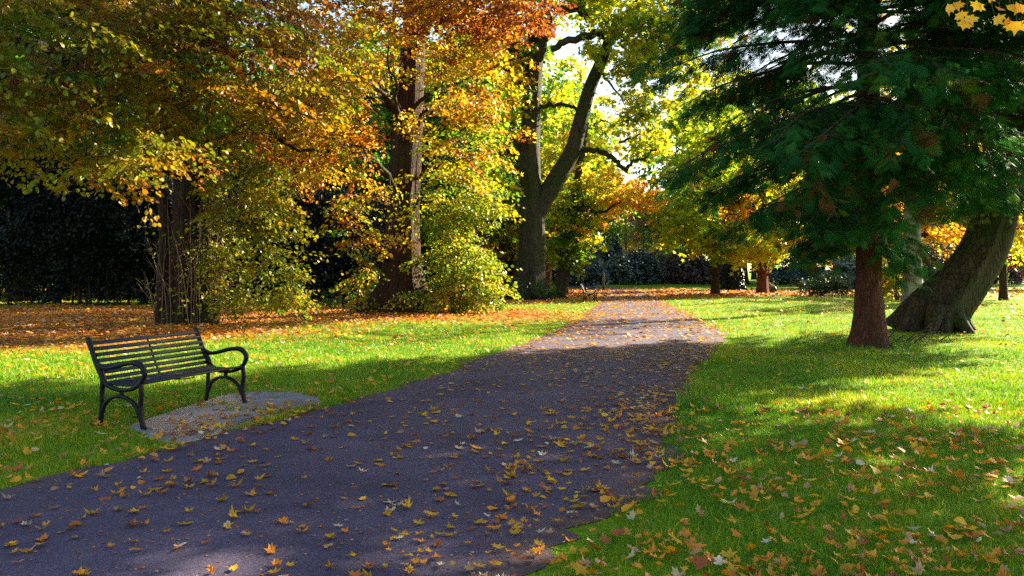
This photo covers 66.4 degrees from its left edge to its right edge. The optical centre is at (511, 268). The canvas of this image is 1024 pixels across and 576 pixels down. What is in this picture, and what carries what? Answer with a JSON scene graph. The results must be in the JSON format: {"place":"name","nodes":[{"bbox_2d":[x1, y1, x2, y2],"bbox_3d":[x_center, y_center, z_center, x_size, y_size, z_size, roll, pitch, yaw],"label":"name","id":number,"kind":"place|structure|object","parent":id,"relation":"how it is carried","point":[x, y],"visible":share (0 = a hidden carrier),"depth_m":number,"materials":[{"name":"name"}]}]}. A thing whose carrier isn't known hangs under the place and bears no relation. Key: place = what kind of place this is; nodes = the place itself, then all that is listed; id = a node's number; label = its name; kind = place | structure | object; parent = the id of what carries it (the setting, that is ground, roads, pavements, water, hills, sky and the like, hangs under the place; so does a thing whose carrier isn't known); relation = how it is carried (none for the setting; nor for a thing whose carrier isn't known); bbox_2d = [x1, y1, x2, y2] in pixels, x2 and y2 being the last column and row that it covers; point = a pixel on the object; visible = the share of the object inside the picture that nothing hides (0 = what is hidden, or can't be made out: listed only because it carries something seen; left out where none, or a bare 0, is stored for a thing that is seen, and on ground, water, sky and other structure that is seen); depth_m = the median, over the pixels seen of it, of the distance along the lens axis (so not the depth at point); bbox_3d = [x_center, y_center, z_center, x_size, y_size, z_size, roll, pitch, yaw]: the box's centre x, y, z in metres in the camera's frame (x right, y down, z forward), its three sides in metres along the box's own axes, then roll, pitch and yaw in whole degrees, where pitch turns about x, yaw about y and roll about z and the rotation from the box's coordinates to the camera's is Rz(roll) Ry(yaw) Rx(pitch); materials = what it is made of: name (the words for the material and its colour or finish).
{"place":"outdoors","nodes":[
{"label":"outdoors","id":0,"kind":"place"},
{"bbox_2d":[0,285,730,575],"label":"path","id":1,"kind":"structure","parent":0,"point":[61,557],"depth_m":5.79,"materials":[{"name":"asphalt"}]},
{"bbox_2d":[207,564,216,572],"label":"fallen leaf","id":2,"kind":"object","parent":1,"relation":"on","point":[211,568],"visible":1,"depth_m":4.06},
{"bbox_2d":[264,543,283,552],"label":"fallen leaf","id":3,"kind":"object","parent":1,"relation":"on","point":[271,547],"visible":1,"depth_m":4.34,"materials":[{"name":"plant"}]},
{"bbox_2d":[271,558,281,565],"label":"fallen leaf","id":4,"kind":"object","parent":1,"relation":"on","point":[275,562],"visible":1,"depth_m":4.14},
{"bbox_2d":[423,508,437,514],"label":"fallen leaf","id":5,"kind":"object","parent":1,"relation":"on","point":[430,513],"visible":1,"depth_m":4.98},
{"bbox_2d":[464,561,475,573],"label":"fallen leaf","id":6,"kind":"object","parent":1,"relation":"on","point":[468,566],"visible":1,"depth_m":4.09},
{"bbox_2d":[0,271,1023,575],"bbox_3d":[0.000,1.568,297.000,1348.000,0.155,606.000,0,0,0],"label":"lawn","id":7,"kind":"structure","parent":0,"point":[548,569],"depth_m":8.81,"materials":[{"name":"plant"}]},
{"bbox_2d":[0,65,105,303],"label":"evergreen shrub","id":8,"kind":"object","parent":7,"relation":"on","point":[39,262],"visible":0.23,"depth_m":32.83,"materials":[{"name":"green plant"}]},
{"bbox_2d":[0,219,124,297],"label":"evergreen shrub","id":9,"kind":"object","parent":7,"relation":"on","point":[2,290],"depth_m":42.49,"materials":[{"name":"green plant"}]},
{"bbox_2d":[0,0,136,302],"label":"background tree","id":10,"kind":"object","parent":7,"relation":"on","point":[18,56],"visible":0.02,"depth_m":37.39,"materials":[{"name":"green plant"}]},
{"bbox_2d":[0,121,173,305],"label":"evergreen shrub","id":11,"kind":"object","parent":7,"relation":"on","point":[114,237],"visible":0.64,"depth_m":32.06,"materials":[{"name":"green plant"}]},
{"bbox_2d":[0,0,245,299],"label":"background tree","id":12,"kind":"object","parent":7,"relation":"on","point":[173,84],"visible":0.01,"depth_m":37.56,"materials":[{"name":"green plant"}]},
{"bbox_2d":[76,150,228,303],"bbox_3d":[-16.719,-2.046,36.077,7.912,8.086,5.597,0,0,0],"label":"evergreen shrub","id":13,"kind":"object","parent":7,"relation":"on","point":[123,279],"visible":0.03,"depth_m":35.09,"materials":[{"name":"green plant"}]},
{"bbox_2d":[71,12,243,197],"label":"background tree","id":14,"kind":"object","parent":7,"relation":"on","point":[217,147],"depth_m":46.85,"materials":[{"name":"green plant"}]},
{"bbox_2d":[82,254,258,295],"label":"evergreen shrub","id":15,"kind":"object","parent":7,"relation":"on","point":[216,288],"depth_m":44.03,"materials":[{"name":"green plant"}]},
{"bbox_2d":[0,0,396,324],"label":"lime tree","id":16,"kind":"object","parent":7,"relation":"on","point":[187,279],"visible":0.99,"depth_m":15.78,"materials":[{"name":"yellow plant"}]},
{"bbox_2d":[131,391,320,442],"bbox_3d":[-3.180,1.580,8.671,1.517,0.060,2.787,0,0,21],"label":"bench pad","id":17,"kind":"object","parent":7,"relation":"on","point":[165,423],"visible":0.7,"depth_m":8.34,"materials":[{"name":"gravel"}]},
{"bbox_2d":[85,327,248,429],"bbox_3d":[-3.673,1.131,8.460,0.781,0.881,1.536,0,0,20],"label":"park bench","id":18,"kind":"object","parent":17,"relation":"on","point":[141,381],"visible":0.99,"depth_m":8.37,"materials":[{"name":"paint"}]},
{"bbox_2d":[204,34,303,292],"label":"background tree","id":19,"kind":"object","parent":7,"relation":"on","point":[220,154],"visible":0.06,"depth_m":48.23,"materials":[{"name":"green plant"}]},
{"bbox_2d":[215,167,354,303],"bbox_3d":[-10.659,-1.640,34.901,7.547,6.606,5.168,0,0,0],"label":"evergreen shrub","id":20,"kind":"object","parent":7,"relation":"on","point":[319,267],"visible":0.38,"depth_m":34.26,"materials":[{"name":"green plant"}]},
{"bbox_2d":[268,72,393,226],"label":"background tree","id":21,"kind":"object","parent":7,"relation":"on","point":[386,160],"visible":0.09,"depth_m":50.86,"materials":[{"name":"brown plant"}]},
{"bbox_2d":[281,181,386,300],"bbox_3d":[-8.560,-1.149,36.958,7.501,5.971,5.104,0,0,0],"label":"evergreen shrub","id":22,"kind":"object","parent":7,"relation":"on","point":[376,223],"visible":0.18,"depth_m":36.15,"materials":[{"name":"green plant"}]},
{"bbox_2d":[316,282,375,309],"bbox_3d":[-5.856,1.087,29.879,3.125,1.176,1.958,0,0,0],"label":"shrub","id":23,"kind":"object","parent":7,"relation":"on","point":[336,301],"visible":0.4,"depth_m":29.78,"materials":[{"name":"green plant"}]},
{"bbox_2d":[288,13,468,230],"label":"background tree","id":24,"kind":"object","parent":7,"relation":"on","point":[390,87],"visible":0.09,"depth_m":56.17,"materials":[{"name":"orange plant"}]},
{"bbox_2d":[214,0,577,314],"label":"lime tree","id":25,"kind":"object","parent":7,"relation":"on","point":[401,285],"visible":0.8,"depth_m":24.52,"materials":[{"name":"yellow plant"}]},
{"bbox_2d":[421,247,438,277],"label":"shrub","id":26,"kind":"object","parent":7,"relation":"on","point":[424,251],"visible":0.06,"depth_m":59.71,"materials":[{"name":"green plant"}]},
{"bbox_2d":[379,58,518,273],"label":"background tree","id":27,"kind":"object","parent":7,"relation":"on","point":[436,120],"visible":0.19,"depth_m":54.78,"materials":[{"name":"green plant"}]},
{"bbox_2d":[395,25,520,270],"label":"background tree","id":28,"kind":"object","parent":7,"relation":"on","point":[489,238],"visible":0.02,"depth_m":65.80,"materials":[{"name":"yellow plant"}]},
{"bbox_2d":[477,245,498,282],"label":"shrub","id":29,"kind":"object","parent":7,"relation":"on","point":[494,260],"visible":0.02,"depth_m":76.90,"materials":[{"name":"green plant"}]},
{"bbox_2d":[441,69,549,287],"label":"beech tree","id":30,"kind":"object","parent":7,"relation":"on","point":[502,257],"visible":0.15,"depth_m":60.43,"materials":[{"name":"green plant"}]},
{"bbox_2d":[0,287,1023,575],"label":"fallen leaves","id":31,"kind":"object","parent":7,"relation":"on","point":[230,331],"depth_m":8.49,"materials":[{"name":"plant"}]},
{"bbox_2d":[434,35,607,286],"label":"background tree","id":32,"kind":"object","parent":7,"relation":"on","point":[512,240],"visible":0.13,"depth_m":62.54,"materials":[{"name":"yellow plant"}]},
{"bbox_2d":[513,122,595,286],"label":"beech tree","id":33,"kind":"object","parent":7,"relation":"on","point":[551,233],"visible":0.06,"depth_m":58.51,"materials":[{"name":"green plant"}]},
{"bbox_2d":[517,79,629,254],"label":"background tree","id":34,"kind":"object","parent":7,"relation":"on","point":[618,228],"visible":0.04,"depth_m":74.47,"materials":[{"name":"green plant"}]},
{"bbox_2d":[551,252,613,285],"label":"shrub","id":35,"kind":"object","parent":7,"relation":"on","point":[594,273],"visible":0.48,"depth_m":72.90,"materials":[{"name":"green plant"}]},
{"bbox_2d":[578,555,591,567],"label":"fallen leaf","id":36,"kind":"object","parent":7,"relation":"on","point":[584,561],"visible":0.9,"depth_m":4.14,"materials":[{"name":"plant"}]},
{"bbox_2d":[579,283,597,301],"bbox_3d":[3.645,1.126,37.209,0.781,0.881,1.536,0,0,9],"label":"park bench","id":37,"kind":"object","parent":7,"relation":"on","point":[584,289],"visible":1,"depth_m":36.50,"materials":[{"name":"paint"}]},
{"bbox_2d":[588,557,608,565],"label":"fallen leaf","id":38,"kind":"object","parent":7,"relation":"on","point":[601,563],"visible":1,"depth_m":4.09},
{"bbox_2d":[451,0,747,300],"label":"forked tree","id":39,"kind":"object","parent":7,"relation":"on","point":[625,27],"visible":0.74,"depth_m":40.32,"materials":[{"name":"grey plant"}]},
{"bbox_2d":[593,533,611,543],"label":"fallen leaf","id":40,"kind":"object","parent":7,"relation":"on","point":[604,539],"visible":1,"depth_m":4.49,"materials":[{"name":"plant"}]},
{"bbox_2d":[540,82,670,293],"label":"sycamore tree","id":41,"kind":"object","parent":7,"relation":"on","point":[564,248],"visible":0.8,"depth_m":47.74,"materials":[{"name":"yellow plant"}]},
{"bbox_2d":[580,158,632,249],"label":"background tree","id":42,"kind":"object","parent":7,"relation":"on","point":[621,236],"visible":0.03,"depth_m":116.47,"materials":[{"name":"green plant"}]},
{"bbox_2d":[589,242,634,284],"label":"shrub","id":43,"kind":"object","parent":7,"relation":"on","point":[621,267],"visible":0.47,"depth_m":77.03,"materials":[{"name":"green plant"}]},
{"bbox_2d":[611,527,624,535],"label":"fallen leaf","id":44,"kind":"object","parent":7,"relation":"on","point":[617,531],"visible":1,"depth_m":4.61,"materials":[{"name":"plant"}]},
{"bbox_2d":[605,233,636,283],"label":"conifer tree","id":45,"kind":"object","parent":7,"relation":"on","point":[617,246],"visible":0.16,"depth_m":79.55,"materials":[{"name":"green plant"}]},
{"bbox_2d":[601,205,648,251],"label":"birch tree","id":46,"kind":"object","parent":7,"relation":"on","point":[626,237],"visible":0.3,"depth_m":85.73,"materials":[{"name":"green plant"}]},
{"bbox_2d":[626,510,635,519],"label":"fallen leaf","id":47,"kind":"object","parent":7,"relation":"on","point":[632,514],"visible":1,"depth_m":4.90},
{"bbox_2d":[627,544,640,552],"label":"fallen leaf","id":48,"kind":"object","parent":7,"relation":"on","point":[634,548],"visible":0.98,"depth_m":4.34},
{"bbox_2d":[615,190,667,257],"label":"background tree","id":49,"kind":"object","parent":7,"relation":"on","point":[633,240],"visible":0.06,"depth_m":121.90,"materials":[{"name":"green plant"}]},
{"bbox_2d":[614,246,671,284],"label":"shrub","id":50,"kind":"object","parent":7,"relation":"on","point":[640,258],"visible":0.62,"depth_m":78.91,"materials":[{"name":"green plant"}]},
{"bbox_2d":[623,206,662,255],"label":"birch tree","id":51,"kind":"object","parent":7,"relation":"on","point":[643,239],"visible":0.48,"depth_m":83.86,"materials":[{"name":"green plant"}]},
{"bbox_2d":[642,540,660,552],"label":"fallen leaf","id":52,"kind":"object","parent":7,"relation":"on","point":[652,549],"visible":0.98,"depth_m":4.31,"materials":[{"name":"plant"}]},
{"bbox_2d":[638,189,689,259],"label":"background tree","id":53,"kind":"object","parent":7,"relation":"on","point":[665,251],"visible":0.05,"depth_m":114.24,"materials":[{"name":"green plant"}]},
{"bbox_2d":[635,253,695,283],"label":"shrub","id":54,"kind":"object","parent":7,"relation":"on","point":[663,262],"visible":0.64,"depth_m":78.93,"materials":[{"name":"green plant"}]},
{"bbox_2d":[664,545,682,555],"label":"fallen leaf","id":55,"kind":"object","parent":7,"relation":"on","point":[671,548],"visible":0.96,"depth_m":4.29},
{"bbox_2d":[629,86,725,260],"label":"background tree","id":56,"kind":"object","parent":7,"relation":"on","point":[678,142],"visible":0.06,"depth_m":83.79,"materials":[{"name":"green plant"}]},
{"bbox_2d":[678,527,698,537],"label":"fallen leaf","id":57,"kind":"object","parent":7,"relation":"on","point":[685,532],"visible":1,"depth_m":4.60,"materials":[{"name":"plant"}]},
{"bbox_2d":[660,249,721,283],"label":"shrub","id":58,"kind":"object","parent":7,"relation":"on","point":[701,271],"visible":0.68,"depth_m":78.92,"materials":[{"name":"green plant"}]},
{"bbox_2d":[688,554,701,563],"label":"fallen leaf","id":59,"kind":"object","parent":7,"relation":"on","point":[695,559],"visible":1,"depth_m":4.15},
{"bbox_2d":[685,536,706,549],"bbox_3d":[1.035,1.536,4.351,0.104,0.054,0.110,0,0,40],"label":"fallen leaf","id":60,"kind":"object","parent":7,"relation":"on","point":[694,546],"visible":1,"depth_m":4.35,"materials":[{"name":"plant"}]},
{"bbox_2d":[689,548,702,554],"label":"fallen leaf","id":61,"kind":"object","parent":7,"relation":"on","point":[695,551],"visible":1,"depth_m":4.29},
{"bbox_2d":[687,556,708,569],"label":"fallen leaf","id":62,"kind":"object","parent":7,"relation":"on","point":[702,562],"visible":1,"depth_m":4.11,"materials":[{"name":"plant"}]},
{"bbox_2d":[694,258,725,283],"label":"shrub","id":63,"kind":"object","parent":7,"relation":"on","point":[720,273],"visible":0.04,"depth_m":80.98,"materials":[{"name":"green plant"}]},
{"bbox_2d":[642,81,781,293],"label":"maple tree","id":64,"kind":"object","parent":7,"relation":"on","point":[688,223],"visible":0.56,"depth_m":45.56,"materials":[{"name":"yellow plant"}]},
{"bbox_2d":[711,555,725,564],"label":"fallen leaf","id":65,"kind":"object","parent":7,"relation":"on","point":[719,560],"visible":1,"depth_m":4.13,"materials":[{"name":"plant"}]},
{"bbox_2d":[717,561,738,571],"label":"fallen leaf","id":66,"kind":"object","parent":7,"relation":"on","point":[730,566],"visible":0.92,"depth_m":4.04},
{"bbox_2d":[719,547,737,556],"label":"fallen leaf","id":67,"kind":"object","parent":7,"relation":"on","point":[730,553],"visible":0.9,"depth_m":4.23,"materials":[{"name":"plant"}]},
{"bbox_2d":[694,110,772,290],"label":"ivy tree","id":68,"kind":"object","parent":7,"relation":"on","point":[735,281],"visible":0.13,"depth_m":56.23,"materials":[{"name":"green plant"}]},
{"bbox_2d":[668,60,798,284],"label":"background tree","id":69,"kind":"object","parent":7,"relation":"on","point":[723,80],"visible":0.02,"depth_m":77.50,"materials":[{"name":"green plant"}]},
{"bbox_2d":[731,528,741,536],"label":"fallen leaf","id":70,"kind":"object","parent":7,"relation":"on","point":[736,533],"visible":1,"depth_m":4.57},
{"bbox_2d":[744,542,761,550],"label":"fallen leaf","id":71,"kind":"object","parent":7,"relation":"on","point":[751,546],"visible":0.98,"depth_m":4.32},
{"bbox_2d":[750,259,780,279],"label":"background tree","id":72,"kind":"object","parent":7,"relation":"on","point":[753,277],"depth_m":109.66,"materials":[{"name":"green plant"}]},
{"bbox_2d":[759,550,773,560],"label":"fallen leaf","id":73,"kind":"object","parent":7,"relation":"on","point":[768,556],"visible":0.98,"depth_m":4.18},
{"bbox_2d":[768,282,778,292],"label":"brush clump","id":74,"kind":"object","parent":7,"relation":"on","point":[773,288],"visible":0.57,"depth_m":49.60,"materials":[{"name":"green plant"}]},
{"bbox_2d":[729,110,819,293],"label":"maple tree","id":75,"kind":"object","parent":7,"relation":"on","point":[762,285],"visible":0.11,"depth_m":47.77,"materials":[{"name":"orange plant"}]},
{"bbox_2d":[774,555,788,570],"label":"fallen leaf","id":76,"kind":"object","parent":7,"relation":"on","point":[783,561],"visible":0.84,"depth_m":4.10,"materials":[{"name":"plant"}]},
{"bbox_2d":[749,254,829,284],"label":"shrub","id":77,"kind":"object","parent":7,"relation":"on","point":[779,275],"visible":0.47,"depth_m":76.98,"materials":[{"name":"green plant"}]},
{"bbox_2d":[800,554,811,562],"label":"fallen leaf","id":78,"kind":"object","parent":7,"relation":"on","point":[807,559],"visible":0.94,"depth_m":4.13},
{"bbox_2d":[755,66,856,270],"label":"background tree","id":79,"kind":"object","parent":7,"relation":"on","point":[807,99],"visible":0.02,"depth_m":79.58,"materials":[{"name":"green plant"}]},
{"bbox_2d":[788,270,854,295],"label":"shrub","id":80,"kind":"object","parent":7,"relation":"on","point":[834,285],"visible":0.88,"depth_m":43.74,"materials":[{"name":"green plant"}]},
{"bbox_2d":[627,0,1023,348],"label":"cedar tree","id":81,"kind":"object","parent":7,"relation":"on","point":[816,147],"visible":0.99,"depth_m":14.43,"materials":[{"name":"green plant"}]},
{"bbox_2d":[816,294,845,317],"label":"dry stalks","id":82,"kind":"object","parent":7,"relation":"on","point":[833,306],"visible":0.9,"depth_m":25.52,"materials":[{"name":"plant"}]},
{"bbox_2d":[824,537,838,543],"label":"fallen leaf","id":83,"kind":"object","parent":7,"relation":"on","point":[831,541],"visible":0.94,"depth_m":4.42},
{"bbox_2d":[843,536,865,549],"bbox_3d":[1.907,1.530,4.358,0.126,0.030,0.119,-12,11,34],"label":"fallen leaf","id":84,"kind":"object","parent":7,"relation":"on","point":[850,542],"visible":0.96,"depth_m":4.38,"materials":[{"name":"plant"}]},
{"bbox_2d":[812,90,904,260],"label":"background tree","id":85,"kind":"object","parent":7,"relation":"on","point":[840,94],"depth_m":86.04,"materials":[{"name":"yellow plant"}]},
{"bbox_2d":[820,251,900,288],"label":"shrub","id":86,"kind":"object","parent":7,"relation":"on","point":[848,270],"visible":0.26,"depth_m":59.31,"materials":[{"name":"green plant"}]},
{"bbox_2d":[857,537,868,545],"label":"fallen leaf","id":87,"kind":"object","parent":7,"relation":"on","point":[864,541],"visible":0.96,"depth_m":4.42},
{"bbox_2d":[838,153,901,258],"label":"background tree","id":88,"kind":"object","parent":7,"relation":"on","point":[853,255],"depth_m":86.03,"materials":[{"name":"green plant"}]},
{"bbox_2d":[871,548,877,560],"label":"fallen leaf","id":89,"kind":"object","parent":7,"relation":"on","point":[874,551],"visible":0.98,"depth_m":4.22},
{"bbox_2d":[848,7,922,303],"bbox_3d":[16.373,-5.325,32.097,5.728,14.150,6.301,0,0,0],"label":"lime tree","id":90,"kind":"object","parent":7,"relation":"on","point":[912,287],"visible":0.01,"depth_m":31.74,"materials":[{"name":"green plant"}]},
{"bbox_2d":[882,254,902,300],"bbox_3d":[18.819,0.259,38.270,2.554,2.822,2.224,0,0,36],"label":"yellow shrub","id":91,"kind":"object","parent":7,"relation":"on","point":[887,289],"visible":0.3,"depth_m":38.03,"materials":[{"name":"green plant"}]},
{"bbox_2d":[890,544,904,552],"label":"fallen leaf","id":92,"kind":"object","parent":7,"relation":"on","point":[897,549],"visible":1,"depth_m":4.29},
{"bbox_2d":[898,536,910,543],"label":"fallen leaf","id":93,"kind":"object","parent":7,"relation":"on","point":[904,541],"visible":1,"depth_m":4.41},
{"bbox_2d":[906,548,920,561],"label":"fallen leaf","id":94,"kind":"object","parent":7,"relation":"on","point":[916,559],"visible":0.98,"depth_m":4.19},
{"bbox_2d":[887,185,965,280],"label":"tree","id":95,"kind":"object","parent":7,"relation":"on","point":[945,237],"visible":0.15,"depth_m":44.05,"materials":[{"name":"yellow plant"}]},
{"bbox_2d":[899,242,957,284],"bbox_3d":[19.532,0.191,35.175,3.683,2.953,2.619,0,0,0],"label":"green shrub","id":96,"kind":"object","parent":7,"relation":"on","point":[940,261],"visible":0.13,"depth_m":34.75,"materials":[{"name":"green plant"}]},
{"bbox_2d":[848,5,1023,333],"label":"leaning tree","id":97,"kind":"object","parent":7,"relation":"on","point":[974,263],"visible":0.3,"depth_m":19.51,"materials":[{"name":"brown plant"}]},
{"bbox_2d":[936,561,950,570],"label":"fallen leaf","id":98,"kind":"object","parent":7,"relation":"on","point":[947,566],"visible":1,"depth_m":4.03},
{"bbox_2d":[882,143,1017,267],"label":"background tree","id":99,"kind":"object","parent":7,"relation":"on","point":[902,209],"depth_m":71.97,"materials":[{"name":"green plant"}]},
{"bbox_2d":[946,0,1023,35],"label":"maple tree","id":100,"kind":"object","parent":7,"relation":"on","point":[1015,26],"visible":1,"depth_m":4.54,"materials":[{"name":"yellow plant"}]},
{"bbox_2d":[980,549,996,561],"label":"fallen leaf","id":101,"kind":"object","parent":7,"relation":"on","point":[992,553],"visible":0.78,"depth_m":4.21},
{"bbox_2d":[962,135,1023,300],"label":"slim tree","id":102,"kind":"object","parent":7,"relation":"on","point":[1017,244],"visible":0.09,"depth_m":38.62,"materials":[{"name":"yellow plant"}]},
{"bbox_2d":[987,555,1002,563],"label":"fallen leaf","id":103,"kind":"object","parent":7,"relation":"on","point":[994,560],"visible":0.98,"depth_m":4.15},
{"bbox_2d":[991,546,1004,555],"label":"fallen leaf","id":104,"kind":"object","parent":7,"relation":"on","point":[998,550],"visible":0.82,"depth_m":4.28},
{"bbox_2d":[993,255,1023,284],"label":"shrub","id":105,"kind":"object","parent":7,"relation":"on","point":[1015,277],"visible":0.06,"depth_m":79.05,"materials":[{"name":"green plant"}]},
{"bbox_2d":[1007,223,1023,276],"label":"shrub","id":106,"kind":"object","parent":7,"relation":"on","point":[1017,264],"visible":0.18,"depth_m":58.36,"materials":[{"name":"yellow plant"}]},
{"bbox_2d":[59,0,1012,270],"label":"sky","id":107,"kind":"structure","parent":0,"point":[569,49],"materials":[{"name":"white"}]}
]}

